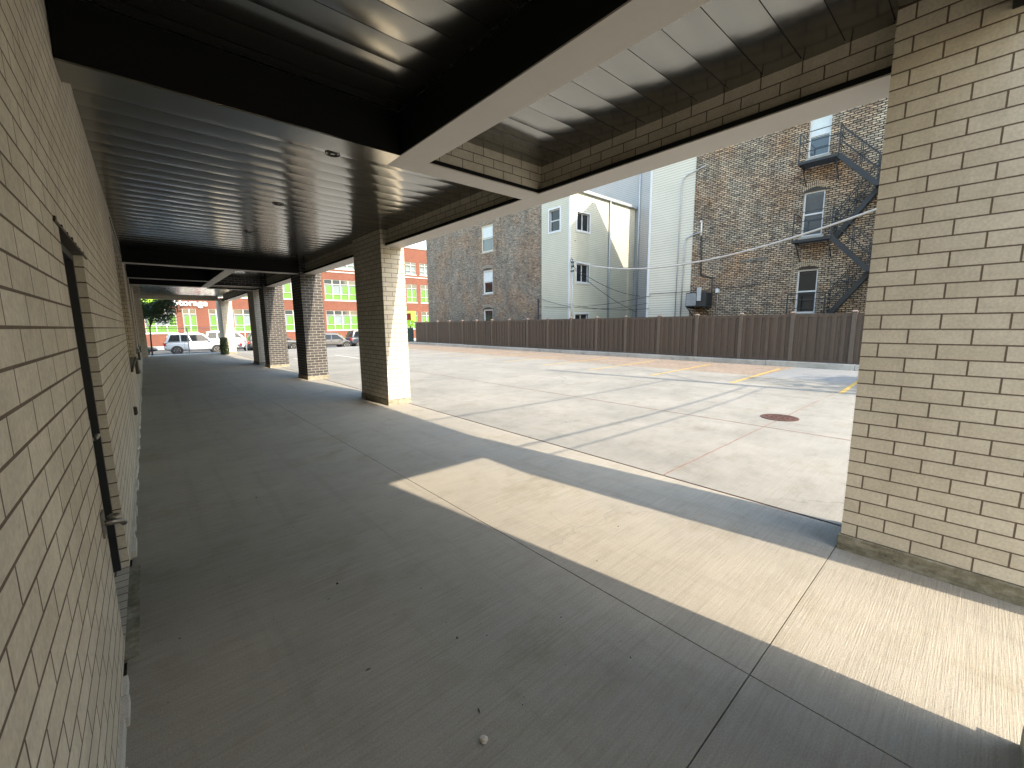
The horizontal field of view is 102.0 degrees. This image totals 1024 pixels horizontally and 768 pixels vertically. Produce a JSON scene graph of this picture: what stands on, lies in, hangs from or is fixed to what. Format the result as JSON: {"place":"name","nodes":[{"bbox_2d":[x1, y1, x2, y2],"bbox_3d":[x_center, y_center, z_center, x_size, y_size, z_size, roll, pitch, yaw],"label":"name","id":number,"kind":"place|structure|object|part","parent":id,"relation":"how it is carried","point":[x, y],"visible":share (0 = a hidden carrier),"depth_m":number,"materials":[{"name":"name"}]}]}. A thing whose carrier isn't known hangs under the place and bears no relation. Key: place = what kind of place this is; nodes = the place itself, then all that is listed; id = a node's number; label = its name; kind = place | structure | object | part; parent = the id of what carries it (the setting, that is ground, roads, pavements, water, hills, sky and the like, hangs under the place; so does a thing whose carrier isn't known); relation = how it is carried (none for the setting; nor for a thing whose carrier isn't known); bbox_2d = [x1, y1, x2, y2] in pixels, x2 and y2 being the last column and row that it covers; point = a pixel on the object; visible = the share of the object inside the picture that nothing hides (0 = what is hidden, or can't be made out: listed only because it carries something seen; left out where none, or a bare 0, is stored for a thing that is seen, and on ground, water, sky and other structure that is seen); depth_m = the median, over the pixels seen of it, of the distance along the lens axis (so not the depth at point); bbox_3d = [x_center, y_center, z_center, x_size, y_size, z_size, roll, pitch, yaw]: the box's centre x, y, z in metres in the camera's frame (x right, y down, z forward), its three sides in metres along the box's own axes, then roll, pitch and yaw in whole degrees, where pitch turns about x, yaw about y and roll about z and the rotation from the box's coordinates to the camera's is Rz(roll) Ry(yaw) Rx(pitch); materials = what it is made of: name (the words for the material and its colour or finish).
{"place":"outdoors","nodes":[
{"label":"outdoors","id":0,"kind":"place"},
{"bbox_2d":[149,352,220,355],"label":"end pavement","id":1,"kind":"structure","parent":0,"point":[184,354],"depth_m":28.30,"materials":[{"name":"concrete"}]},
{"bbox_2d":[141,299,183,354],"bbox_3d":[-23.723,-4.114,27.544,3.612,4.411,3.136,4,9,28],"label":"street tree","id":2,"kind":"object","parent":1,"relation":"on","point":[154,309],"visible":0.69,"depth_m":27.27,"materials":[{"name":"green plant"}]},
{"bbox_2d":[150,340,415,354],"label":"street","id":3,"kind":"structure","parent":0,"point":[184,352],"depth_m":41.30,"materials":[{"name":"grey asphalt"}]},
{"bbox_2d":[147,346,157,354],"bbox_3d":[-32.988,-3.057,35.083,4.597,1.563,2.170,-8,11,-41],"label":"parked car","id":4,"kind":"object","parent":3,"relation":"on","point":[149,348],"visible":0.16,"depth_m":35.71,"materials":[{"name":"grey metal"}]},
{"bbox_2d":[163,333,220,353],"bbox_3d":[-29.067,-3.730,38.205,4.747,1.924,2.270,-8,11,-41],"label":"parked car","id":5,"kind":"object","parent":3,"relation":"on","point":[212,344],"visible":0.68,"depth_m":37.15,"materials":[{"name":"white metal"}]},
{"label":"side window","id":6,"kind":"part","parent":5,"relation":"part of","materials":[{"name":"black glass"}]},
{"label":"side window","id":7,"kind":"part","parent":5,"relation":"part of","materials":[{"name":"black glass"}]},
{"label":"side window","id":8,"kind":"part","parent":5,"relation":"part of","materials":[{"name":"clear glass"}]},
{"bbox_2d":[204,331,244,345],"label":"parked car","id":9,"kind":"object","parent":3,"relation":"on","point":[239,337],"visible":0.11,"depth_m":43.40,"materials":[{"name":"white metal"}]},
{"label":"side window","id":10,"kind":"part","parent":9,"relation":"part of","materials":[{"name":"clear glass"}]},
{"bbox_2d":[237,342,251,350],"bbox_3d":[-24.710,-4.091,41.487,4.497,1.613,2.170,-8,11,-41],"label":"parked car","id":11,"kind":"object","parent":3,"relation":"on","point":[241,345],"visible":0.24,"depth_m":39.72,"materials":[{"name":"white metal"}]},
{"bbox_2d":[244,332,296,350],"bbox_3d":[-22.542,-4.024,39.388,4.697,1.914,2.220,-8,11,-41],"label":"parked car","id":12,"kind":"object","parent":3,"relation":"on","point":[291,344],"visible":0.34,"depth_m":38.87,"materials":[{"name":"grey metal"}]},
{"bbox_2d":[326,333,354,346],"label":"parked car","id":13,"kind":"object","parent":3,"relation":"on","point":[335,339],"visible":0.39,"depth_m":40.75,"materials":[{"name":"silver metal"}]},
{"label":"side window","id":14,"kind":"part","parent":13,"relation":"part of","materials":[{"name":"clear glass"}]},
{"bbox_2d":[345,330,358,345],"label":"parked car","id":15,"kind":"object","parent":3,"relation":"on","point":[352,336],"visible":0.19,"depth_m":41.29,"materials":[{"name":"grey metal"}]},
{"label":"rear window","id":16,"kind":"part","parent":15,"relation":"part of","materials":[{"name":"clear glass"}]},
{"bbox_2d":[407,241,425,248],"label":"sky","id":17,"kind":"structure","parent":0,"point":[422,245],"materials":[{"name":"white"}]},
{"bbox_2d":[123,547,835,766],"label":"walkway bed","id":18,"kind":"object","parent":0,"point":[125,670],"visible":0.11,"depth_m":2.22,"materials":[{"name":"grey concrete"}]},
{"bbox_2d":[237,346,856,526],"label":"parking lot","id":19,"kind":"structure","parent":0,"point":[804,473],"depth_m":8.27,"materials":[{"name":"concrete"}]},
{"bbox_2d":[408,344,794,375],"bbox_3d":[-0.856,-2.044,27.096,3.895,0.068,32.140,-8,11,-41],"label":"paver strip","id":20,"kind":"object","parent":19,"relation":"on","point":[740,369],"visible":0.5,"depth_m":19.74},
{"bbox_2d":[654,364,710,374],"bbox_3d":[6.660,-0.573,16.073,5.209,0.001,0.110,-8,11,-43],"label":"parking line","id":21,"kind":"object","parent":20,"relation":"on","point":[682,369],"visible":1,"depth_m":15.98,"materials":[{"name":"yellow paint"}]},
{"bbox_2d":[730,369,778,382],"bbox_3d":[8.391,-0.310,14.124,5.210,0.001,0.111,-8,11,-43],"label":"parking line","id":22,"kind":"object","parent":20,"relation":"on","point":[754,376],"visible":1,"depth_m":13.73,"materials":[{"name":"yellow paint"}]},
{"bbox_2d":[411,370,847,473],"bbox_3d":[1.362,0.264,10.654,6.900,0.001,26.000,-8,11,-41],"label":"joint","id":23,"kind":"object","parent":19,"relation":"on","point":[700,416],"visible":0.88,"depth_m":7.04,"materials":[{"name":"grey concrete"}]},
{"bbox_2d":[761,414,798,421],"bbox_3d":[5.048,0.631,7.820,0.616,0.014,0.616,-8,11,-41],"label":"manhole cover","id":24,"kind":"object","parent":19,"relation":"on","point":[780,417],"visible":1,"depth_m":7.80,"materials":[{"name":"brown metal"}]},
{"bbox_3d":[11.232,-4.542,7.209,0.340,10.300,2.200,-8,11,-41],"label":"utility pole","id":25,"kind":"object","parent":19,"relation":"on","visible":0},
{"bbox_2d":[573,208,875,268],"bbox_3d":[7.527,-5.796,17.057,0.060,1.601,21.090,-4,9,-19],"label":"power cable","id":26,"kind":"object","parent":25,"relation":"attached to","point":[861,214],"visible":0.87,"depth_m":14.27,"materials":[{"name":"grey rubber"}]},
{"bbox_2d":[125,353,1023,767],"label":"walkway","id":27,"kind":"structure","parent":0,"point":[423,537],"depth_m":2.59,"materials":[{"name":"concrete"}]},
{"bbox_2d":[219,336,229,354],"bbox_3d":[-19.004,-2.554,27.442,0.590,1.241,0.714,1,8,13],"label":"shrub","id":28,"kind":"object","parent":27,"relation":"on","point":[224,346],"visible":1,"depth_m":27.28,"materials":[{"name":"green plant"}]},
{"bbox_2d":[167,430,655,711],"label":"litter","id":29,"kind":"object","parent":27,"relation":"on","point":[394,614],"visible":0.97,"depth_m":2.60,"materials":[{"name":"white plant"}]},
{"bbox_2d":[479,735,487,743],"bbox_3d":[-0.122,1.547,1.808,0.035,0.029,0.037,-8,11,-41],"label":"pebble","id":30,"kind":"object","parent":27,"relation":"on","point":[483,739],"visible":1,"depth_m":1.80,"materials":[{"name":"white stone"}]},
{"bbox_2d":[0,0,1023,767],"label":"arcade building","id":31,"kind":"structure","parent":27,"relation":"on","point":[256,152],"depth_m":2.94,"materials":[{"name":"beige brick"}]},
{"bbox_2d":[64,264,113,572],"bbox_3d":[-2.553,0.347,2.498,0.158,2.228,0.980,-8,11,-41],"label":"door","id":32,"kind":"structure","parent":31,"relation":"in","point":[95,436],"depth_m":2.71,"materials":[{"name":"black metal"}]},
{"bbox_2d":[100,509,127,538],"bbox_3d":[-2.040,0.705,2.128,0.091,0.128,0.088,-8,11,-41],"label":"door handle","id":33,"kind":"object","parent":32,"relation":"attached to","point":[112,521],"depth_m":2.11,"materials":[{"name":"silver metal"}]},
{"bbox_2d":[109,217,139,373],"bbox_3d":[-8.592,-1.630,9.121,0.260,3.020,4.990,-8,11,-41],"label":"window","id":34,"kind":"structure","parent":31,"relation":"in","point":[135,364],"depth_m":10.05,"materials":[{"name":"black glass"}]},
{"bbox_2d":[124,265,140,359],"bbox_3d":[-13.001,-2.300,14.087,0.260,3.020,3.640,-8,11,-41],"label":"window","id":35,"kind":"structure","parent":31,"relation":"in","point":[138,350],"depth_m":14.57,"materials":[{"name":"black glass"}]},
{"bbox_2d":[133,406,137,414],"bbox_3d":[-6.077,0.432,6.692,0.045,0.130,0.100,-8,11,-41],"label":"outlet box","id":36,"kind":"object","parent":31,"relation":"attached to","point":[135,410],"visible":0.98,"depth_m":6.66,"materials":[{"name":"brown metal"}]},
{"bbox_2d":[763,367,858,382],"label":"grey paving","id":37,"kind":"structure","parent":0,"point":[843,376],"depth_m":14.04,"materials":[{"name":"grey concrete"}]},
{"bbox_2d":[839,380,857,392],"bbox_3d":[10.121,-0.047,12.175,5.209,0.001,0.111,-8,11,-43],"label":"parking line","id":38,"kind":"object","parent":37,"relation":"on","point":[848,387],"visible":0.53,"depth_m":11.26,"materials":[{"name":"yellow paint"}]},
{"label":"alley","id":39,"kind":"structure","parent":0,"visible":0},
{"bbox_2d":[542,190,636,318],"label":"cream house","id":40,"kind":"structure","parent":39,"relation":"on","point":[590,228],"depth_m":28.80,"materials":[{"name":"beige paint"}]},
{"bbox_2d":[548,206,560,234],"bbox_3d":[2.920,-11.023,27.953,0.195,1.640,1.170,-8,11,-41],"label":"window","id":41,"kind":"structure","parent":40,"relation":"in","point":[554,216],"depth_m":28.05,"materials":[{"name":"white glass"}]},
{"bbox_2d":[570,258,573,316],"bbox_3d":[3.944,-5.217,27.301,0.210,6.013,0.342,-2,8,-12],"label":"service mast","id":42,"kind":"object","parent":40,"relation":"attached to","point":[572,266],"visible":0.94,"depth_m":27.03,"materials":[{"name":"grey metal"}]},
{"bbox_2d":[574,267,635,295],"bbox_3d":[6.756,-7.019,28.741,6.562,1.676,0.032,-6,10,-33],"label":"phone cable","id":43,"kind":"object","parent":42,"relation":"attached to","point":[603,285],"visible":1,"depth_m":28.39,"materials":[{"name":"black rubber"}]},
{"bbox_2d":[574,269,635,311],"bbox_3d":[6.487,-6.334,28.392,5.631,2.725,0.032,-5,9,-29],"label":"phone cable","id":44,"kind":"object","parent":42,"relation":"attached to","point":[602,292],"visible":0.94,"depth_m":28.15,"materials":[{"name":"black rubber"}]},
{"bbox_2d":[574,312,588,318],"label":"window","id":45,"kind":"structure","parent":40,"relation":"in","point":[577,315],"depth_m":28.75,"materials":[{"name":"white glass"}]},
{"bbox_2d":[575,262,589,284],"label":"window","id":46,"kind":"structure","parent":40,"relation":"in","point":[583,268],"depth_m":28.42,"materials":[{"name":"white glass"}]},
{"bbox_2d":[576,209,590,233],"bbox_3d":[4.736,-10.863,27.863,1.520,1.370,0.195,-8,11,-41],"label":"window","id":47,"kind":"structure","parent":40,"relation":"in","point":[582,223],"depth_m":27.96,"materials":[{"name":"white glass"}]},
{"bbox_2d":[646,157,696,316],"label":"pale house","id":48,"kind":"structure","parent":39,"relation":"on","point":[665,198],"depth_m":22.07,"materials":[{"name":"white plastic"}]},
{"bbox_2d":[542,299,645,308],"bbox_3d":[4.806,-5.227,26.479,0.024,0.931,8.505,-8,11,-41],"label":"drop wire","id":49,"kind":"object","parent":48,"relation":"attached to","point":[591,308],"visible":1,"depth_m":26.27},
{"bbox_2d":[674,165,705,316],"bbox_3d":[9.111,-7.116,21.287,0.044,7.422,1.277,-8,11,-41],"label":"conduit","id":50,"kind":"object","parent":48,"relation":"attached to","point":[679,233],"visible":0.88,"depth_m":21.59,"materials":[{"name":"grey metal"}]},
{"bbox_2d":[680,231,702,316],"bbox_3d":[9.225,-5.569,21.398,0.052,4.326,0.981,-8,11,-41],"label":"conduit","id":51,"kind":"object","parent":48,"relation":"attached to","point":[683,271],"visible":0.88,"depth_m":21.65,"materials":[{"name":"grey metal"}]},
{"bbox_2d":[689,97,888,355],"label":"brick flats","id":52,"kind":"structure","parent":39,"relation":"on","point":[789,182],"depth_m":17.90,"materials":[{"name":"brick"}]},
{"bbox_2d":[685,287,712,315],"bbox_3d":[9.396,-4.082,20.842,0.848,1.463,1.020,-8,11,-41],"label":"condenser unit","id":53,"kind":"object","parent":52,"relation":"attached to","point":[698,298],"visible":0.97,"depth_m":20.52,"materials":[{"name":"black metal"}]},
{"bbox_2d":[700,236,712,291],"bbox_3d":[9.727,-5.674,20.773,0.064,3.501,0.724,-8,11,-41],"label":"black conduit","id":54,"kind":"object","parent":52,"relation":"attached to","point":[701,266],"visible":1,"depth_m":20.83,"materials":[{"name":"black metal"}]},
{"bbox_2d":[653,284,760,293],"bbox_3d":[9.556,-4.800,21.076,0.028,0.137,5.701,-8,11,-41],"label":"drop wire","id":55,"kind":"object","parent":52,"relation":"attached to","point":[708,289],"visible":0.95,"depth_m":20.64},
{"bbox_2d":[795,260,819,313],"bbox_3d":[12.662,-4.128,17.815,0.210,2.325,0.870,-8,11,-41],"label":"window","id":56,"kind":"structure","parent":52,"relation":"in","point":[806,279],"depth_m":17.85,"materials":[{"name":"grey glass"}]},
{"bbox_2d":[798,180,827,239],"bbox_3d":[12.629,-7.281,17.361,0.210,2.275,0.870,-8,11,-41],"label":"window","id":57,"kind":"structure","parent":52,"relation":"in","point":[815,200],"depth_m":17.39,"materials":[{"name":"grey"}]},
{"bbox_2d":[805,114,832,160],"bbox_3d":[12.599,-10.163,16.945,0.210,1.780,0.870,-8,11,-41],"label":"window","id":58,"kind":"structure","parent":52,"relation":"in","point":[826,121],"depth_m":17.00,"materials":[{"name":"grey"}]},
{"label":"near pavement","id":59,"kind":"structure","parent":0,"visible":0},
{"bbox_2d":[145,327,246,352],"bbox_3d":[-22.830,-3.070,29.315,6.890,1.840,0.070,-8,11,-41],"label":"chain link fence","id":60,"kind":"object","parent":59,"relation":"on","point":[187,331],"visible":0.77,"depth_m":29.27,"materials":[{"name":"grey metal"}]},
{"bbox_2d":[407,328,413,341],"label":"green cabinet","id":61,"kind":"object","parent":59,"relation":"on","point":[410,331],"visible":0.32,"depth_m":42.08,"materials":[{"name":"metal"}]},
{"bbox_2d":[408,320,412,327],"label":"green street sign","id":62,"kind":"object","parent":61,"relation":"on","point":[410,323],"visible":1,"depth_m":42.23,"materials":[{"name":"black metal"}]},
{"bbox_3d":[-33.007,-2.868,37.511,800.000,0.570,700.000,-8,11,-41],"label":"ground","id":63,"kind":"structure","parent":0,"visible":0},
{"bbox_2d":[426,205,541,321],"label":"grey brick flats","id":64,"kind":"structure","parent":63,"relation":"on","point":[488,270],"depth_m":33.70,"materials":[{"name":"brick"}]},
{"bbox_2d":[481,223,493,253],"bbox_3d":[-1.980,-11.697,33.471,0.210,2.200,1.650,-8,11,-41],"label":"window","id":65,"kind":"structure","parent":64,"relation":"in","point":[487,231],"depth_m":33.55,"materials":[{"name":"grey glass"}]},
{"bbox_2d":[482,265,492,294],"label":"window","id":66,"kind":"structure","parent":64,"relation":"in","point":[488,274],"depth_m":34.00,"materials":[{"name":"white glass"}]},
{"bbox_2d":[483,304,492,320],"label":"window","id":67,"kind":"structure","parent":64,"relation":"in","point":[488,312],"depth_m":34.42,"materials":[{"name":"grey glass"}]},
{"bbox_2d":[588,171,650,317],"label":"grey house","id":68,"kind":"structure","parent":63,"relation":"on","point":[634,190],"depth_m":31.74,"materials":[{"name":"grey paint"}]},
{"bbox_2d":[408,342,858,370],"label":"kerb","id":69,"kind":"structure","parent":63,"relation":"on","point":[834,366],"depth_m":19.78,"materials":[{"name":"concrete"}]},
{"bbox_2d":[415,310,864,364],"bbox_3d":[6.188,-2.685,22.517,0.175,2.020,46.658,-8,11,-41],"label":"brown fence","id":70,"kind":"object","parent":69,"relation":"on","point":[793,336],"visible":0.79,"depth_m":19.99,"materials":[{"name":"brown wood"}]},
{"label":"far pavement","id":71,"kind":"structure","parent":0,"visible":0},
{"bbox_2d":[144,247,428,346],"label":"red storage building","id":72,"kind":"structure","parent":71,"relation":"on","point":[339,300],"depth_m":62.79,"materials":[{"name":"brick"}]},
{"bbox_2d":[144,309,177,333],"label":"window","id":73,"kind":"structure","parent":72,"relation":"in","point":[155,325],"depth_m":50.37,"materials":[{"name":"green glass"}]},
{"bbox_2d":[141,299,207,307],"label":"storage sign","id":74,"kind":"object","parent":72,"relation":"attached to","point":[180,302],"visible":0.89,"depth_m":51.53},
{"bbox_2d":[182,309,198,332],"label":"window","id":75,"kind":"structure","parent":72,"relation":"in","point":[189,315],"depth_m":51.98,"materials":[{"name":"green glass"}]},
{"bbox_2d":[208,309,218,330],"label":"window","id":76,"kind":"structure","parent":72,"relation":"in","point":[213,319],"depth_m":53.53,"materials":[{"name":"green glass"}]},
{"bbox_2d":[233,309,250,332],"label":"window","id":77,"kind":"structure","parent":72,"relation":"in","point":[241,317],"depth_m":55.59,"materials":[{"name":"green glass"}]},
{"bbox_2d":[282,283,292,299],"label":"window","id":78,"kind":"structure","parent":72,"relation":"in","point":[287,290],"depth_m":58.83,"materials":[{"name":"green glass"}]},
{"bbox_2d":[285,310,294,331],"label":"window","id":79,"kind":"structure","parent":72,"relation":"in","point":[289,314],"depth_m":59.41,"materials":[{"name":"green glass"}]},
{"bbox_2d":[324,279,355,301],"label":"window","id":80,"kind":"structure","parent":72,"relation":"in","point":[335,290],"depth_m":63.51,"materials":[{"name":"green glass"}]},
{"bbox_2d":[326,310,357,330],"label":"window","id":81,"kind":"structure","parent":72,"relation":"in","point":[336,320],"depth_m":64.16,"materials":[{"name":"green glass"}]},
{"bbox_2d":[335,263,353,270],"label":"window","id":82,"kind":"structure","parent":72,"relation":"in","point":[350,267],"depth_m":63.99,"materials":[{"name":"white glass"}]},
{"bbox_2d":[405,262,416,275],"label":"window","id":83,"kind":"structure","parent":72,"relation":"in","point":[410,267],"depth_m":70.83,"materials":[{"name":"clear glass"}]},
{"bbox_2d":[407,311,415,320],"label":"lime wall sign","id":84,"kind":"object","parent":72,"relation":"attached to","point":[413,315],"visible":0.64,"depth_m":71.77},
{"bbox_2d":[406,284,416,302],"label":"window","id":85,"kind":"structure","parent":72,"relation":"in","point":[411,289],"depth_m":71.40,"materials":[{"name":"green glass"}]},
{"bbox_2d":[408,312,417,329],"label":"window","id":86,"kind":"structure","parent":72,"relation":"in","point":[413,326],"depth_m":72.36,"materials":[{"name":"green glass"}]},
{"bbox_2d":[419,263,426,275],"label":"window","id":87,"kind":"structure","parent":72,"relation":"in","point":[423,267],"depth_m":72.43,"materials":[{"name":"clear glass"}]},
{"bbox_2d":[420,285,427,303],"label":"window","id":88,"kind":"structure","parent":72,"relation":"in","point":[424,288],"depth_m":73.02,"materials":[{"name":"green glass"}]},
{"bbox_2d":[421,312,428,321],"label":"window","id":89,"kind":"structure","parent":72,"relation":"in","point":[425,315],"depth_m":73.59,"materials":[{"name":"green glass"}]}
]}

